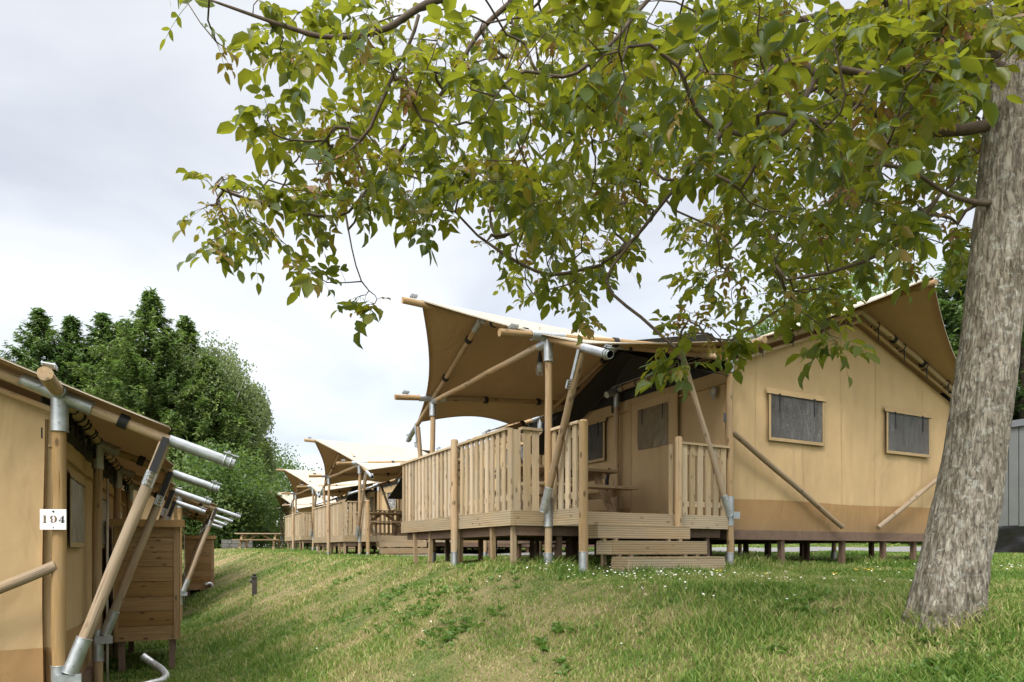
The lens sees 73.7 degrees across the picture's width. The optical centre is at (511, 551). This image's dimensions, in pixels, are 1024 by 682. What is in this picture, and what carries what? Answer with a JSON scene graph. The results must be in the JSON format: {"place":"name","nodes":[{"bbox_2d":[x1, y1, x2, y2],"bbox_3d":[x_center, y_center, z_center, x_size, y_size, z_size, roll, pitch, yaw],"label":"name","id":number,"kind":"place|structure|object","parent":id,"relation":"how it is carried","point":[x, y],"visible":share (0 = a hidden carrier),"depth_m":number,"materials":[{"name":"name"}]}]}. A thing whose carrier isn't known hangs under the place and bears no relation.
{"place":"outdoors","nodes":[
{"label":"outdoors","id":0,"kind":"place"},
{"bbox_2d":[0,0,993,546],"label":"sky","id":1,"kind":"structure","parent":0,"point":[98,121],"materials":[{"name":"white"}]},
{"bbox_2d":[91,543,1023,681],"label":"ground","id":2,"kind":"structure","parent":0,"point":[227,577],"depth_m":5.89,"materials":[{"name":"green plant"}]},
{"bbox_2d":[0,307,101,392],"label":"spruce tree","id":3,"kind":"object","parent":2,"relation":"on","point":[37,343],"visible":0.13,"depth_m":43.42,"materials":[{"name":"green plant"}]},
{"bbox_2d":[33,314,116,398],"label":"spruce tree","id":4,"kind":"object","parent":2,"relation":"on","point":[70,332],"visible":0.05,"depth_m":45.56,"materials":[{"name":"green plant"}]},
{"bbox_2d":[56,311,134,396],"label":"spruce tree","id":5,"kind":"object","parent":2,"relation":"on","point":[102,322],"visible":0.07,"depth_m":46.42,"materials":[{"name":"green plant"}]},
{"bbox_2d":[77,318,134,389],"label":"spruce tree","id":6,"kind":"object","parent":2,"relation":"on","point":[123,324],"visible":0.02,"depth_m":47.51,"materials":[{"name":"green plant"}]},
{"bbox_2d":[0,357,238,681],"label":"safari tent","id":7,"kind":"object","parent":2,"relation":"on","point":[83,458],"visible":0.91,"depth_m":4.98,"materials":[{"name":"fabric"}]},
{"bbox_2d":[40,509,66,529],"bbox_3d":[-3.244,-0.225,4.826,0.174,0.144,0.012,0,0,-6],"label":"number sign","id":8,"kind":"object","parent":7,"relation":"attached to","point":[53,519],"visible":1,"depth_m":4.83,"materials":[{"name":"white plastic"}]},
{"bbox_2d":[69,467,85,547],"bbox_3d":[-3.937,-0.370,6.204,0.025,0.680,1.020,0,0,-26],"label":"window","id":9,"kind":"structure","parent":7,"relation":"in","point":[77,485],"depth_m":6.11,"materials":[{"name":"fabric"}]},
{"bbox_2d":[102,492,105,548],"bbox_3d":[-4.963,-0.370,8.319,0.025,0.680,1.020,0,0,-26],"label":"window","id":10,"kind":"structure","parent":7,"relation":"in","point":[103,495],"depth_m":8.26,"materials":[{"name":"fabric"}]},
{"bbox_2d":[60,286,229,538],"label":"spruce tree","id":11,"kind":"object","parent":2,"relation":"on","point":[129,358],"visible":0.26,"depth_m":40.61,"materials":[{"name":"green plant"}]},
{"bbox_2d":[109,519,184,672],"bbox_3d":[-4.898,0.605,9.259,0.825,1.990,2.015,0,0,-26],"label":"wooden box","id":12,"kind":"object","parent":2,"relation":"on","point":[149,608],"visible":0.81,"depth_m":8.43,"materials":[{"name":"brown wood"}]},
{"bbox_2d":[140,653,169,681],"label":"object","id":13,"kind":"object","parent":2,"relation":"on","point":[161,669],"visible":0.91,"depth_m":7.88,"materials":[{"name":"plastic"}]},
{"bbox_2d":[121,486,241,620],"bbox_3d":[-10.893,-0.181,16.237,7.793,4.264,9.600,0,0,-26],"label":"safari tent","id":14,"kind":"object","parent":2,"relation":"on","point":[180,512],"visible":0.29,"depth_m":14.29,"materials":[{"name":"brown wood"}]},
{"bbox_2d":[129,314,256,547],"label":"spruce tree","id":15,"kind":"object","parent":2,"relation":"on","point":[185,323],"visible":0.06,"depth_m":43.40,"materials":[{"name":"green plant"}]},
{"bbox_2d":[183,535,215,597],"bbox_3d":[-8.970,0.565,19.569,0.825,1.990,2.015,0,0,-26],"label":"wooden box","id":16,"kind":"object","parent":2,"relation":"on","point":[203,573],"visible":0.68,"depth_m":18.74,"materials":[{"name":"brown wood"}]},
{"bbox_2d":[145,354,281,547],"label":"tree","id":17,"kind":"object","parent":2,"relation":"on","point":[224,435],"visible":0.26,"depth_m":41.03,"materials":[{"name":"green plant"}]},
{"bbox_2d":[164,330,270,464],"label":"broadleaf tree","id":18,"kind":"object","parent":2,"relation":"on","point":[230,371],"visible":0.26,"depth_m":42.93,"materials":[{"name":"green plant"}]},
{"bbox_2d":[175,479,269,547],"bbox_3d":[-17.544,-2.037,39.938,5.939,4.748,6.377,0,0,0],"label":"bush","id":19,"kind":"object","parent":2,"relation":"on","point":[240,526],"visible":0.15,"depth_m":38.55,"materials":[{"name":"green plant"}]},
{"bbox_2d":[167,448,278,549],"bbox_3d":[-18.786,-2.382,39.093,9.786,6.864,8.929,0,0,0],"label":"broadleaf tree","id":20,"kind":"object","parent":2,"relation":"on","point":[188,470],"visible":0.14,"depth_m":36.87,"materials":[{"name":"green plant"}]},
{"bbox_2d":[172,436,288,549],"bbox_3d":[-16.659,-3.030,38.955,7.802,6.786,8.345,0,0,0],"label":"broadleaf tree","id":21,"kind":"object","parent":2,"relation":"on","point":[245,475],"visible":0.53,"depth_m":38.11,"materials":[{"name":"green plant"}]},
{"bbox_2d":[221,540,252,548],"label":"stone wall","id":22,"kind":"structure","parent":2,"relation":"on","point":[234,544],"depth_m":33.12,"materials":[{"name":"grey stone"}]},
{"bbox_2d":[249,574,257,595],"bbox_3d":[-5.150,0.690,13.597,0.149,0.470,0.120,0,0,-10],"label":"bollard light","id":23,"kind":"object","parent":2,"relation":"on","point":[253,580],"visible":0.97,"depth_m":13.56,"materials":[{"name":"grey metal"}]},
{"bbox_2d":[230,377,279,514],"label":"broadleaf tree","id":24,"kind":"object","parent":2,"relation":"on","point":[274,465],"visible":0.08,"depth_m":46.37,"materials":[{"name":"green plant"}]},
{"bbox_2d":[232,533,284,548],"bbox_3d":[-11.447,-0.436,31.000,2.000,0.758,1.770,0,0,-8],"label":"picnic table","id":25,"kind":"object","parent":2,"relation":"on","point":[274,540],"visible":0.91,"depth_m":30.70,"materials":[{"name":"brown wood"}]},
{"bbox_2d":[256,446,285,546],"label":"broadleaf tree","id":26,"kind":"object","parent":2,"relation":"on","point":[277,489],"visible":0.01,"depth_m":47.46,"materials":[{"name":"green plant"}]},
{"bbox_2d":[258,482,292,546],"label":"bush","id":27,"kind":"object","parent":2,"relation":"on","point":[275,528],"depth_m":50.09,"materials":[{"name":"green plant"}]},
{"bbox_2d":[258,466,309,546],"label":"bush","id":28,"kind":"object","parent":2,"relation":"on","point":[284,515],"visible":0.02,"depth_m":57.94,"materials":[{"name":"green plant"}]},
{"bbox_2d":[257,520,311,546],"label":"bush","id":29,"kind":"object","parent":2,"relation":"on","point":[305,545],"visible":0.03,"depth_m":60.73,"materials":[{"name":"green plant"}]},
{"bbox_2d":[260,443,321,546],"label":"broadleaf tree","id":30,"kind":"object","parent":2,"relation":"on","point":[286,465],"visible":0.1,"depth_m":55.66,"materials":[{"name":"green plant"}]},
{"bbox_2d":[270,492,376,547],"bbox_3d":[-10.219,-1.801,43.164,10.508,4.264,9.683,0,0,-28],"label":"safari tent","id":31,"kind":"object","parent":2,"relation":"on","point":[304,504],"visible":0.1,"depth_m":39.21,"materials":[{"name":"fabric"}]},
{"bbox_2d":[284,512,377,549],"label":"veranda deck","id":32,"kind":"structure","parent":2,"relation":"on","point":[300,522],"depth_m":27.97,"materials":[{"name":"brown wood"}]},
{"bbox_2d":[326,547,361,550],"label":"wooden steps","id":33,"kind":"structure","parent":2,"relation":"on","point":[352,548],"depth_m":27.07,"materials":[{"name":"brown wood"}]},
{"bbox_2d":[312,500,450,554],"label":"veranda deck","id":34,"kind":"structure","parent":2,"relation":"on","point":[330,523],"depth_m":19.18,"materials":[{"name":"brown wood"}]},
{"bbox_2d":[347,512,405,535],"bbox_3d":[-3.938,-0.788,20.850,1.750,0.758,1.770,0,0,-28],"label":"picnic table","id":35,"kind":"object","parent":34,"relation":"on","point":[396,523],"visible":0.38,"depth_m":20.89,"materials":[{"name":"brown wood"}]},
{"bbox_2d":[276,467,497,550],"bbox_3d":[-5.999,-1.801,32.364,10.508,4.264,9.683,0,0,-28],"label":"safari tent","id":36,"kind":"object","parent":2,"relation":"on","point":[303,485],"visible":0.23,"depth_m":29.22,"materials":[{"name":"fabric"}]},
{"bbox_2d":[367,492,374,535],"bbox_3d":[-6.189,-1.530,29.958,0.042,2.020,1.115,0,0,-28],"label":"door","id":37,"kind":"structure","parent":36,"relation":"in","point":[371,496],"depth_m":29.76,"materials":[{"name":"fabric"}]},
{"bbox_2d":[376,541,427,555],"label":"wooden steps","id":38,"kind":"structure","parent":2,"relation":"on","point":[388,550],"depth_m":18.57,"materials":[{"name":"brown wood"}]},
{"bbox_2d":[304,437,593,554],"bbox_3d":[-2.199,-1.611,23.664,10.508,4.264,9.683,0,0,-28],"label":"safari tent","id":39,"kind":"object","parent":2,"relation":"on","point":[350,461],"visible":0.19,"depth_m":20.68,"materials":[{"name":"fabric"}]},
{"bbox_2d":[386,489,395,509],"bbox_3d":[-4.441,-1.885,25.146,0.029,0.750,1.170,0,0,-28],"label":"window","id":40,"kind":"structure","parent":39,"relation":"in","point":[392,502],"depth_m":25.13,"materials":[{"name":"fabric"}]},
{"bbox_2d":[400,419,729,574],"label":"veranda deck","id":41,"kind":"structure","parent":2,"relation":"on","point":[513,518],"depth_m":8.46,"materials":[{"name":"brown wood"}]},
{"bbox_2d":[484,463,637,511],"bbox_3d":[0.602,-0.818,10.050,1.750,0.758,1.770,0,0,-28],"label":"picnic table","id":42,"kind":"object","parent":41,"relation":"on","point":[595,475],"visible":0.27,"depth_m":9.85,"materials":[{"name":"brown wood"}]},
{"bbox_2d":[160,0,1023,635],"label":"walnut tree","id":43,"kind":"object","parent":2,"relation":"on","point":[940,60],"visible":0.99,"depth_m":3.68,"materials":[{"name":"green plant"}]},
{"bbox_2d":[588,524,724,570],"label":"wooden steps","id":44,"kind":"structure","parent":2,"relation":"on","point":[615,548],"depth_m":7.68,"materials":[{"name":"brown wood"}]},
{"bbox_2d":[316,557,1020,648],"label":"daisies","id":45,"kind":"object","parent":2,"relation":"on","point":[703,574],"visible":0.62,"depth_m":6.20,"materials":[{"name":"white plant"}]},
{"bbox_2d":[394,276,955,565],"bbox_3d":[2.341,-1.641,12.864,10.508,4.264,9.683,0,0,-28],"label":"safari tent","id":46,"kind":"object","parent":2,"relation":"on","point":[826,454],"visible":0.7,"depth_m":10.30,"materials":[{"name":"fabric"}]},
{"bbox_2d":[506,442,522,464],"bbox_3d":[0.094,-1.915,14.343,0.029,0.750,1.170,0,0,-28],"label":"window","id":47,"kind":"structure","parent":46,"relation":"in","point":[521,442],"depth_m":14.15,"materials":[{"name":"fabric"}]},
{"bbox_2d":[536,351,543,376],"bbox_3d":[0.355,-2.544,8.692,0.102,0.632,0.102,0,0,0],"label":"hanging lamp","id":48,"kind":"object","parent":46,"relation":"hanging from","point":[539,362],"visible":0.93,"depth_m":8.67,"materials":[{"name":"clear glass"}]},
{"bbox_2d":[571,416,605,466],"bbox_3d":[1.321,-1.915,12.033,0.028,0.750,1.110,0,0,-28],"label":"window","id":49,"kind":"structure","parent":46,"relation":"in","point":[596,429],"depth_m":11.82,"materials":[{"name":"fabric"}]},
{"bbox_2d":[630,389,677,513],"bbox_3d":[2.151,-1.370,10.458,0.042,2.020,1.115,0,0,-28],"label":"door","id":50,"kind":"structure","parent":46,"relation":"in","point":[653,419],"depth_m":10.45,"materials":[{"name":"fabric"}]},
{"bbox_2d":[766,387,826,446],"bbox_3d":[4.084,-1.910,9.749,1.250,0.740,0.029,0,0,-28],"label":"window","id":51,"kind":"structure","parent":46,"relation":"in","point":[793,417],"depth_m":9.75,"materials":[{"name":"fabric"}]},
{"bbox_2d":[885,406,931,457],"bbox_3d":[6.403,-1.910,11.002,1.250,0.740,0.028,0,0,-28],"label":"window","id":52,"kind":"structure","parent":46,"relation":"in","point":[908,432],"depth_m":11.00,"materials":[{"name":"fabric"}]},
{"bbox_2d":[329,552,1023,681],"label":"broadleaf weeds","id":53,"kind":"object","parent":2,"relation":"on","point":[467,619],"visible":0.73,"depth_m":5.20,"materials":[{"name":"green plant"}]},
{"bbox_2d":[739,307,797,338],"bbox_3d":[15.423,-6.741,38.349,8.991,13.288,9.851,0,0,0],"label":"broadleaf tree","id":54,"kind":"object","parent":2,"relation":"on","point":[757,331],"depth_m":36.96,"materials":[{"name":"green plant"}]},
{"bbox_2d":[740,253,956,340],"bbox_3d":[17.627,-7.571,36.047,12.292,15.044,12.607,0,0,0],"label":"broadleaf tree","id":55,"kind":"object","parent":2,"relation":"on","point":[858,298],"depth_m":33.67,"materials":[{"name":"green plant"}]},
{"bbox_2d":[859,239,1019,544],"bbox_3d":[19.544,-6.457,30.052,9.765,14.514,9.700,0,0,-13],"label":"spruce tree","id":56,"kind":"object","parent":2,"relation":"on","point":[948,319],"visible":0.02,"depth_m":29.66,"materials":[{"name":"green plant"}]},
{"bbox_2d":[919,225,1023,544],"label":"spruce tree","id":57,"kind":"object","parent":2,"relation":"on","point":[956,341],"visible":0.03,"depth_m":27.08,"materials":[{"name":"green plant"}]},
{"bbox_2d":[994,419,1023,552],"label":"grey cabin","id":58,"kind":"object","parent":2,"relation":"on","point":[1010,537],"visible":0.62,"depth_m":16.47,"materials":[{"name":"grey metal"}]},
{"bbox_2d":[401,546,920,555],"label":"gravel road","id":59,"kind":"structure","parent":0,"point":[888,549],"depth_m":20.88,"materials":[{"name":"grey gravel"}]}
]}

